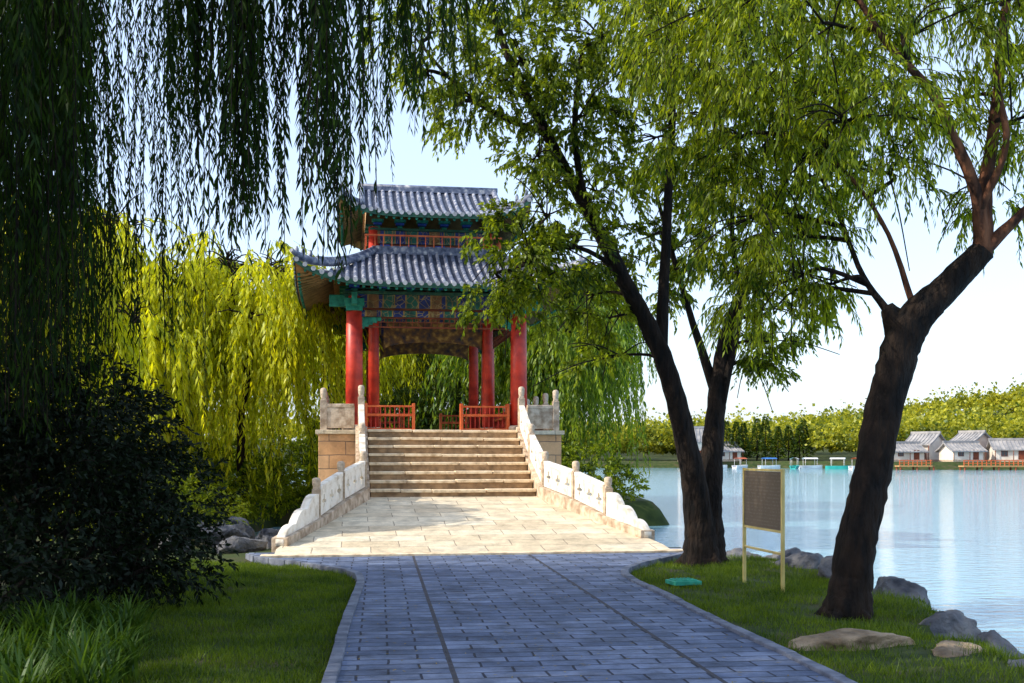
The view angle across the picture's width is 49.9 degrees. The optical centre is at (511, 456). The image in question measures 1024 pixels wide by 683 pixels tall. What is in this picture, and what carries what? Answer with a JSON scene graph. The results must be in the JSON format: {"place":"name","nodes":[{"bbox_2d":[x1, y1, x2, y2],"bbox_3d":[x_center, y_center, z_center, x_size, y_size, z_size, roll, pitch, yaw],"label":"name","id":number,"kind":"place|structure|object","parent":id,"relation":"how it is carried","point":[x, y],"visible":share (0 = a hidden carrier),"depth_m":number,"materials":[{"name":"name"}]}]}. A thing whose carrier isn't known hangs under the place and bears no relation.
{"place":"outdoors","nodes":[
{"label":"outdoors","id":0,"kind":"place"},
{"bbox_2d":[4,557,355,682],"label":"grass","id":1,"kind":"structure","parent":0,"point":[249,570],"depth_m":10.43,"materials":[{"name":"plant"}]},
{"bbox_2d":[0,411,1023,682],"bbox_3d":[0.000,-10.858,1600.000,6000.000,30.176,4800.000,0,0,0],"label":"ground","id":2,"kind":"structure","parent":0,"point":[650,513],"depth_m":11.94,"materials":[{"name":"plant"}]},
{"bbox_2d":[0,626,32,663],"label":"strap leaf plant","id":3,"kind":"object","parent":2,"relation":"on","point":[28,645],"visible":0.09,"depth_m":7.80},
{"bbox_2d":[0,628,35,665],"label":"strap leaf plant","id":4,"kind":"object","parent":2,"relation":"on","point":[2,649],"visible":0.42,"depth_m":7.46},
{"bbox_2d":[0,612,38,649],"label":"strap leaf plant","id":5,"kind":"object","parent":2,"relation":"on","point":[7,631],"visible":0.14,"depth_m":8.32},
{"bbox_2d":[1,584,45,631],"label":"strap leaf plant","id":6,"kind":"object","parent":2,"relation":"on","point":[13,605],"visible":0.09,"depth_m":9.94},
{"bbox_2d":[0,636,47,676],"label":"strap leaf plant","id":7,"kind":"object","parent":2,"relation":"on","point":[6,660],"visible":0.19,"depth_m":7.08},
{"bbox_2d":[2,597,56,642],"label":"strap leaf plant","id":8,"kind":"object","parent":2,"relation":"on","point":[23,607],"visible":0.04,"depth_m":9.39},
{"bbox_2d":[0,606,61,634],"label":"strap leaf plant","id":9,"kind":"object","parent":2,"relation":"on","point":[39,613],"visible":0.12,"depth_m":8.76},
{"bbox_2d":[0,619,63,671],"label":"strap leaf plant","id":10,"kind":"object","parent":2,"relation":"on","point":[20,640],"visible":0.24,"depth_m":7.58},
{"bbox_2d":[0,597,69,648],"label":"strap leaf plant","id":11,"kind":"object","parent":2,"relation":"on","point":[35,619],"visible":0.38,"depth_m":8.65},
{"bbox_2d":[0,603,69,643],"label":"strap leaf plant","id":12,"kind":"object","parent":2,"relation":"on","point":[31,617],"visible":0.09,"depth_m":8.81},
{"bbox_2d":[0,638,72,682],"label":"strap leaf plant","id":13,"kind":"object","parent":2,"relation":"on","point":[5,670],"visible":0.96,"depth_m":6.46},
{"bbox_2d":[0,647,74,682],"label":"strap leaf plant","id":14,"kind":"object","parent":2,"relation":"on","point":[16,675],"visible":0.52,"depth_m":6.81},
{"bbox_2d":[0,658,79,682],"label":"strap leaf plant","id":15,"kind":"object","parent":2,"relation":"on","point":[47,671],"visible":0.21,"depth_m":6.89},
{"bbox_2d":[3,604,78,657],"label":"strap leaf plant","id":16,"kind":"object","parent":2,"relation":"on","point":[47,627],"visible":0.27,"depth_m":8.63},
{"bbox_2d":[1,586,81,626],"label":"strap leaf plant","id":17,"kind":"object","parent":2,"relation":"on","point":[46,607],"visible":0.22,"depth_m":9.18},
{"bbox_2d":[0,645,87,682],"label":"strap leaf plant","id":18,"kind":"object","parent":2,"relation":"on","point":[20,656],"visible":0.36,"depth_m":6.85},
{"bbox_2d":[20,605,94,674],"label":"strap leaf plant","id":19,"kind":"object","parent":2,"relation":"on","point":[72,625],"visible":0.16,"depth_m":7.89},
{"bbox_2d":[0,499,117,630],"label":"shrub","id":20,"kind":"object","parent":2,"relation":"on","point":[28,570],"visible":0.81,"depth_m":9.57,"materials":[{"name":"green plant"}]},
{"bbox_2d":[27,601,100,642],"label":"strap leaf plant","id":21,"kind":"object","parent":2,"relation":"on","point":[65,622],"visible":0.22,"depth_m":8.77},
{"bbox_2d":[0,324,130,555],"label":"shrub","id":22,"kind":"object","parent":2,"relation":"on","point":[75,424],"visible":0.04,"depth_m":12.85,"materials":[{"name":"green plant"}]},
{"bbox_2d":[45,583,93,618],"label":"strap leaf plant","id":23,"kind":"object","parent":2,"relation":"on","point":[69,601],"visible":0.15,"depth_m":9.61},
{"bbox_2d":[33,627,108,682],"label":"strap leaf plant","id":24,"kind":"object","parent":2,"relation":"on","point":[52,652],"visible":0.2,"depth_m":7.34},
{"bbox_2d":[40,596,108,646],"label":"strap leaf plant","id":25,"kind":"object","parent":2,"relation":"on","point":[72,612],"visible":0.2,"depth_m":9.16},
{"bbox_2d":[34,627,116,663],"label":"strap leaf plant","id":26,"kind":"object","parent":2,"relation":"on","point":[79,644],"visible":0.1,"depth_m":7.68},
{"bbox_2d":[0,198,154,540],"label":"willow tree","id":27,"kind":"object","parent":2,"relation":"on","point":[144,359],"visible":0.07,"depth_m":20.72,"materials":[{"name":"green plant"}]},
{"bbox_2d":[30,618,130,682],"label":"strap leaf plant","id":28,"kind":"object","parent":2,"relation":"on","point":[71,654],"visible":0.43,"depth_m":7.20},
{"bbox_2d":[61,591,104,628],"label":"strap leaf plant","id":29,"kind":"object","parent":2,"relation":"on","point":[94,610],"visible":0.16,"depth_m":9.66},
{"bbox_2d":[45,617,127,668],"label":"strap leaf plant","id":30,"kind":"object","parent":2,"relation":"on","point":[90,640],"visible":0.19,"depth_m":7.46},
{"bbox_2d":[39,626,138,682],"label":"strap leaf plant","id":31,"kind":"object","parent":2,"relation":"on","point":[81,663],"visible":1,"depth_m":6.87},
{"bbox_2d":[63,606,127,641],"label":"strap leaf plant","id":32,"kind":"object","parent":2,"relation":"on","point":[95,623],"visible":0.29,"depth_m":8.88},
{"bbox_2d":[59,588,131,622],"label":"strap leaf plant","id":33,"kind":"object","parent":2,"relation":"on","point":[98,604],"visible":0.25,"depth_m":9.71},
{"bbox_2d":[53,639,148,682],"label":"strap leaf plant","id":34,"kind":"object","parent":2,"relation":"on","point":[112,661],"visible":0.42,"depth_m":7.40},
{"bbox_2d":[84,587,120,632],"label":"strap leaf plant","id":35,"kind":"object","parent":2,"relation":"on","point":[111,605],"visible":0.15,"depth_m":9.77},
{"bbox_2d":[76,610,149,658],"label":"strap leaf plant","id":36,"kind":"object","parent":2,"relation":"on","point":[111,632],"visible":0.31,"depth_m":8.68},
{"bbox_2d":[80,600,146,632],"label":"strap leaf plant","id":37,"kind":"object","parent":2,"relation":"on","point":[116,611],"visible":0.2,"depth_m":9.46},
{"bbox_2d":[87,619,150,654],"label":"strap leaf plant","id":38,"kind":"object","parent":2,"relation":"on","point":[107,631],"visible":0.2,"depth_m":8.09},
{"bbox_2d":[0,311,244,612],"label":"shrub","id":39,"kind":"object","parent":2,"relation":"on","point":[23,459],"visible":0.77,"depth_m":11.33,"materials":[{"name":"green plant"}]},
{"bbox_2d":[95,587,156,623],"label":"strap leaf plant","id":40,"kind":"object","parent":2,"relation":"on","point":[132,606],"visible":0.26,"depth_m":9.70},
{"bbox_2d":[91,592,163,638],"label":"strap leaf plant","id":41,"kind":"object","parent":2,"relation":"on","point":[139,609],"visible":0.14,"depth_m":9.72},
{"bbox_2d":[7,377,248,585],"bbox_3d":[-4.930,0.534,13.937,3.150,3.167,2.466,0,0,0],"label":"shrub","id":42,"kind":"object","parent":2,"relation":"on","point":[157,542],"visible":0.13,"depth_m":14.10,"materials":[{"name":"green plant"}]},
{"bbox_2d":[101,593,158,646],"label":"strap leaf plant","id":43,"kind":"object","parent":2,"relation":"on","point":[137,619],"visible":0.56,"depth_m":9.40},
{"bbox_2d":[97,618,165,680],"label":"strap leaf plant","id":44,"kind":"object","parent":2,"relation":"on","point":[132,667],"visible":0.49,"depth_m":7.97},
{"bbox_2d":[3,190,263,487],"bbox_3d":[-13.395,-2.997,33.210,10.409,10.554,9.104,0,0,13],"label":"willow tree","id":45,"kind":"object","parent":2,"relation":"on","point":[121,232],"visible":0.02,"depth_m":31.34,"materials":[{"name":"green plant"}]},
{"bbox_2d":[55,293,230,503],"bbox_3d":[-10.733,-1.186,28.767,6.821,6.180,4.929,0,0,0],"label":"willow tree","id":46,"kind":"object","parent":2,"relation":"on","point":[149,339],"visible":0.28,"depth_m":27.79,"materials":[{"name":"green plant"}]},
{"bbox_2d":[49,440,246,544],"bbox_3d":[-7.066,0.854,20.999,4.014,2.375,2.747,0,0,0],"label":"shrub","id":47,"kind":"object","parent":2,"relation":"on","point":[185,492],"visible":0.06,"depth_m":21.04,"materials":[{"name":"green plant"}]},
{"bbox_2d":[143,463,253,526],"bbox_3d":[-7.604,1.056,25.129,3.302,2.023,2.138,0,0,0],"label":"shrub","id":48,"kind":"object","parent":2,"relation":"on","point":[214,487],"visible":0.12,"depth_m":25.27,"materials":[{"name":"green plant"}]},
{"bbox_2d":[154,461,252,517],"bbox_3d":[-8.742,1.113,28.665,3.920,2.206,2.286,0,0,0],"label":"shrub","id":49,"kind":"object","parent":2,"relation":"on","point":[224,483],"visible":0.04,"depth_m":28.66,"materials":[{"name":"green plant"}]},
{"bbox_2d":[155,441,285,525],"bbox_3d":[-9.177,0.823,31.237,5.546,2.642,3.197,0,0,0],"label":"shrub","id":50,"kind":"object","parent":2,"relation":"on","point":[238,477],"visible":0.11,"depth_m":31.16,"materials":[{"name":"green plant"}]},
{"bbox_2d":[195,524,250,546],"bbox_3d":[-5.300,1.512,20.034,1.065,0.538,0.736,0,0,-19],"label":"rock","id":51,"kind":"object","parent":2,"relation":"on","point":[238,530],"visible":0.38,"depth_m":19.80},
{"bbox_2d":[122,252,327,457],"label":"willow tree","id":52,"kind":"object","parent":2,"relation":"on","point":[224,373],"visible":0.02,"depth_m":43.37,"materials":[{"name":"green plant"}]},
{"bbox_2d":[212,516,254,538],"bbox_3d":[-5.582,1.533,21.497,1.157,0.734,0.788,0,0,-10],"label":"rock","id":53,"kind":"object","parent":2,"relation":"on","point":[250,531],"visible":0.12,"depth_m":21.23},
{"bbox_2d":[215,536,267,553],"bbox_3d":[-4.642,1.629,18.858,0.812,0.536,0.622,0,0,-34],"label":"rock","id":54,"kind":"object","parent":2,"relation":"on","point":[242,544],"visible":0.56,"depth_m":18.64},
{"bbox_2d":[180,434,312,522],"bbox_3d":[-9.017,0.725,34.561,5.772,2.973,3.564,0,0,0],"label":"shrub","id":55,"kind":"object","parent":2,"relation":"on","point":[285,505],"visible":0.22,"depth_m":34.47,"materials":[{"name":"green plant"}]},
{"bbox_2d":[185,431,316,507],"bbox_3d":[-9.672,0.655,39.607,6.421,3.167,3.457,0,0,0],"label":"shrub","id":56,"kind":"object","parent":2,"relation":"on","point":[283,466],"visible":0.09,"depth_m":39.35,"materials":[{"name":"green plant"}]},
{"bbox_2d":[116,224,386,528],"bbox_3d":[-8.153,-2.316,32.546,8.783,8.898,7.570,0,0,0],"label":"willow tree","id":57,"kind":"object","parent":2,"relation":"on","point":[261,326],"visible":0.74,"depth_m":31.05,"materials":[{"name":"green plant"}]},
{"bbox_2d":[0,0,525,462],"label":"willow tree","id":58,"kind":"object","parent":2,"relation":"on","point":[38,69],"visible":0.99,"depth_m":8.33,"materials":[{"name":"green plant"}]},
{"bbox_2d":[261,535,272,548],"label":"rock","id":59,"kind":"object","parent":2,"relation":"on","point":[269,540],"visible":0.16,"depth_m":19.44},
{"bbox_2d":[258,528,278,538],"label":"rock","id":60,"kind":"object","parent":2,"relation":"on","point":[272,532],"visible":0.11,"depth_m":20.20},
{"bbox_2d":[259,433,317,500],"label":"shrub","id":61,"kind":"object","parent":2,"relation":"on","point":[297,447],"visible":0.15,"depth_m":39.81,"materials":[{"name":"green plant"}]},
{"bbox_2d":[245,553,364,682],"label":"path kerb","id":62,"kind":"structure","parent":2,"relation":"on","point":[332,671],"depth_m":11.31,"materials":[{"name":"stone"}]},
{"bbox_2d":[223,289,454,465],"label":"willow tree","id":63,"kind":"object","parent":2,"relation":"on","point":[401,361],"visible":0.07,"depth_m":43.90,"materials":[{"name":"green plant"}]},
{"bbox_2d":[287,376,480,466],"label":"shrub","id":64,"kind":"object","parent":2,"relation":"on","point":[414,398],"visible":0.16,"depth_m":42.35,"materials":[{"name":"green plant"}]},
{"bbox_2d":[319,353,570,425],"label":"willow tree","id":65,"kind":"object","parent":2,"relation":"on","point":[429,362],"visible":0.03,"depth_m":47.86,"materials":[{"name":"green plant"}]},
{"bbox_2d":[260,385,682,557],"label":"stone bridge","id":66,"kind":"structure","parent":2,"relation":"on","point":[520,489],"depth_m":22.44,"materials":[{"name":"stone"}]},
{"bbox_2d":[290,183,586,429],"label":"pavilion","id":67,"kind":"structure","parent":66,"relation":"on","point":[404,277],"depth_m":29.41,"materials":[{"name":"red paint"}]},
{"bbox_2d":[398,416,581,469],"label":"shrub","id":68,"kind":"object","parent":2,"relation":"on","point":[446,428],"visible":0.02,"depth_m":40.88,"materials":[{"name":"green plant"}]},
{"bbox_2d":[415,271,654,487],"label":"willow tree","id":69,"kind":"object","parent":2,"relation":"on","point":[542,364],"visible":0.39,"depth_m":41.73,"materials":[{"name":"green plant"}]},
{"bbox_2d":[495,271,656,492],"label":"willow tree","id":70,"kind":"object","parent":2,"relation":"on","point":[634,329],"visible":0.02,"depth_m":51.66,"materials":[{"name":"green plant"}]},
{"bbox_2d":[180,374,1023,455],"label":"distant woods","id":71,"kind":"object","parent":2,"relation":"on","point":[832,432],"visible":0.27,"depth_m":253.83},
{"bbox_2d":[561,436,649,501],"bbox_3d":[2.475,0.648,40.355,5.322,3.141,3.656,0,0,0],"label":"shrub","id":72,"kind":"object","parent":2,"relation":"on","point":[615,466],"visible":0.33,"depth_m":39.95,"materials":[{"name":"green plant"}]},
{"bbox_2d":[350,0,881,567],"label":"twin trunk tree","id":73,"kind":"object","parent":2,"relation":"on","point":[700,474],"visible":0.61,"depth_m":15.97,"materials":[{"name":"green plant"}]},
{"bbox_2d":[665,577,701,585],"bbox_3d":[2.150,1.569,13.800,0.360,0.073,0.300,0,0,-17],"label":"utility box lid","id":74,"kind":"object","parent":2,"relation":"on","point":[681,581],"visible":1,"depth_m":13.69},
{"bbox_2d":[694,426,703,452],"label":"lakeside house","id":75,"kind":"structure","parent":2,"relation":"on","point":[698,431],"depth_m":235.00,"materials":[{"name":"beige paint"}]},
{"bbox_2d":[724,421,734,447],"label":"conifer tree","id":76,"kind":"object","parent":2,"relation":"on","point":[727,431],"visible":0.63,"depth_m":240.68,"materials":[{"name":"green plant"}]},
{"bbox_2d":[722,441,744,461],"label":"lakeside house","id":77,"kind":"structure","parent":2,"relation":"on","point":[731,454],"depth_m":238.46,"materials":[{"name":"beige paint"}]},
{"bbox_2d":[731,421,746,457],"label":"conifer tree","id":78,"kind":"object","parent":2,"relation":"on","point":[735,425],"visible":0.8,"depth_m":241.18,"materials":[{"name":"green plant"}]},
{"bbox_2d":[621,552,857,682],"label":"path kerb","id":79,"kind":"structure","parent":2,"relation":"on","point":[831,674],"depth_m":9.99,"materials":[{"name":"stone"}]},
{"bbox_2d":[726,548,761,557],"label":"rock","id":80,"kind":"object","parent":2,"relation":"on","point":[737,551],"visible":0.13,"depth_m":18.52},
{"bbox_2d":[737,423,754,460],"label":"conifer tree","id":81,"kind":"object","parent":2,"relation":"on","point":[745,435],"visible":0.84,"depth_m":241.99,"materials":[{"name":"green plant"}]},
{"bbox_2d":[746,418,768,460],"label":"conifer tree","id":82,"kind":"object","parent":2,"relation":"on","point":[758,427],"visible":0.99,"depth_m":241.88,"materials":[{"name":"green plant"}]},
{"bbox_2d":[742,468,784,590],"bbox_3d":[3.100,0.900,13.600,0.040,1.500,1.256,0,0,-9],"label":"sign board","id":83,"kind":"object","parent":2,"relation":"on","point":[763,499],"visible":0.89,"depth_m":13.52,"materials":[{"name":"gold metal"}]},
{"bbox_2d":[754,416,775,460],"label":"conifer tree","id":84,"kind":"object","parent":2,"relation":"on","point":[763,425],"visible":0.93,"depth_m":242.67,"materials":[{"name":"green plant"}]},
{"bbox_2d":[769,426,786,460],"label":"conifer tree","id":85,"kind":"object","parent":2,"relation":"on","point":[778,429],"visible":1,"depth_m":241.13,"materials":[{"name":"green plant"}]},
{"bbox_2d":[764,547,800,560],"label":"rock","id":86,"kind":"object","parent":2,"relation":"on","point":[789,552],"visible":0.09,"depth_m":17.25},
{"bbox_2d":[779,425,797,460],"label":"conifer tree","id":87,"kind":"object","parent":2,"relation":"on","point":[786,436],"visible":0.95,"depth_m":241.50,"materials":[{"name":"green plant"}]},
{"bbox_2d":[569,0,1023,621],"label":"leaning tree","id":88,"kind":"object","parent":2,"relation":"on","point":[827,132],"visible":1,"depth_m":11.19,"materials":[{"name":"green plant"}]},
{"bbox_2d":[775,551,823,568],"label":"rock","id":89,"kind":"object","parent":2,"relation":"on","point":[806,559],"visible":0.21,"depth_m":16.00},
{"bbox_2d":[790,424,808,460],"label":"conifer tree","id":90,"kind":"object","parent":2,"relation":"on","point":[801,437],"visible":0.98,"depth_m":240.54,"materials":[{"name":"green plant"}]},
{"bbox_2d":[796,419,814,460],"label":"conifer tree","id":91,"kind":"object","parent":2,"relation":"on","point":[811,452],"visible":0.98,"depth_m":241.25,"materials":[{"name":"green plant"}]},
{"bbox_2d":[818,555,832,578],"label":"rock","id":92,"kind":"object","parent":2,"relation":"on","point":[824,567],"visible":0.18,"depth_m":14.81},
{"bbox_2d":[630,553,1023,682],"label":"grass","id":93,"kind":"structure","parent":2,"relation":"on","point":[791,585],"depth_m":11.15,"materials":[{"name":"plant"}]},
{"bbox_2d":[788,628,915,650],"bbox_3d":[2.954,1.649,9.494,1.313,0.327,0.573,-1,-2,-11],"label":"rock","id":94,"kind":"object","parent":2,"relation":"on","point":[844,637],"visible":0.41,"depth_m":9.28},
{"bbox_2d":[872,576,930,610],"bbox_3d":[4.737,1.916,13.605,0.912,0.793,0.868,-6,6,10],"label":"rock","id":95,"kind":"object","parent":2,"relation":"on","point":[892,584],"visible":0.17,"depth_m":13.56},
{"bbox_2d":[895,460,934,469],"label":"wharf","id":96,"kind":"structure","parent":2,"relation":"on","point":[912,465],"depth_m":198.83,"materials":[{"name":"brown wood"}]},
{"bbox_2d":[905,431,945,461],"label":"lakeside house","id":97,"kind":"structure","parent":2,"relation":"on","point":[931,442],"depth_m":211.88,"materials":[{"name":"tile"}]},
{"bbox_2d":[919,609,980,640],"bbox_3d":[4.245,1.915,11.035,0.864,0.742,0.716,-8,-4,0],"label":"rock","id":98,"kind":"object","parent":2,"relation":"on","point":[957,622],"visible":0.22,"depth_m":10.79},
{"bbox_2d":[931,640,985,657],"bbox_3d":[3.625,1.662,8.954,0.492,0.251,0.696,4,8,32],"label":"rock","id":99,"kind":"object","parent":2,"relation":"on","point":[946,648],"visible":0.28,"depth_m":8.90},
{"bbox_2d":[934,441,987,461],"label":"lakeside house","id":100,"kind":"structure","parent":2,"relation":"on","point":[954,451],"depth_m":205.14,"materials":[{"name":"beige paint"}]},
{"bbox_2d":[949,430,991,461],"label":"lakeside house","id":101,"kind":"structure","parent":2,"relation":"on","point":[981,436],"depth_m":212.25,"materials":[{"name":"tile"}]},
{"bbox_2d":[958,460,1023,469],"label":"wharf","id":102,"kind":"structure","parent":2,"relation":"on","point":[991,463],"depth_m":194.85,"materials":[{"name":"brown wood"}]},
{"bbox_2d":[976,630,1021,653],"bbox_3d":[4.704,2.067,10.570,0.694,0.738,0.858,0,0,10],"label":"rock","id":103,"kind":"object","parent":2,"relation":"on","point":[996,638],"visible":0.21,"depth_m":10.65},
{"bbox_2d":[985,438,1023,461],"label":"lakeside house","id":104,"kind":"structure","parent":2,"relation":"on","point":[1005,448],"depth_m":205.81,"materials":[{"name":"beige paint"}]},
{"bbox_2d":[1007,658,1023,667],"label":"rock","id":105,"kind":"object","parent":2,"relation":"on","point":[1013,662],"visible":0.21,"depth_m":8.40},
{"bbox_2d":[1,0,1023,440],"label":"sky","id":106,"kind":"structure","parent":0,"point":[979,338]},
{"bbox_2d":[252,548,835,682],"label":"path","id":107,"kind":"structure","parent":0,"point":[666,631],"depth_m":10.03,"materials":[{"name":"stone"}]},
{"bbox_2d":[347,553,817,682],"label":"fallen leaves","id":108,"kind":"object","parent":107,"relation":"on","point":[534,638],"visible":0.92,"depth_m":9.60,"materials":[{"name":"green plant"}]},
{"bbox_2d":[255,468,1023,653],"bbox_3d":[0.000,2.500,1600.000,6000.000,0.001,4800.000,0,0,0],"label":"water","id":109,"kind":"structure","parent":0,"point":[951,540],"depth_m":38.03,"materials":[{"name":"blue liquid"}]},
{"bbox_2d":[732,458,747,467],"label":"boat","id":110,"kind":"object","parent":109,"relation":"on","point":[740,466],"visible":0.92,"depth_m":225.47,"materials":[{"name":"white plastic"}]},
{"bbox_2d":[757,458,779,468],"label":"boat","id":111,"kind":"object","parent":109,"relation":"on","point":[765,466],"visible":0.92,"depth_m":221.38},
{"bbox_2d":[799,458,821,468],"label":"boat","id":112,"kind":"object","parent":109,"relation":"on","point":[805,466],"visible":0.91,"depth_m":220.29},
{"bbox_2d":[825,458,850,468],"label":"boat","id":113,"kind":"object","parent":109,"relation":"on","point":[836,467],"visible":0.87,"depth_m":213.43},
{"bbox_2d":[894,441,928,461],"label":"lakeside house","id":114,"kind":"structure","parent":0,"point":[911,450],"depth_m":206.77,"materials":[{"name":"tile"}]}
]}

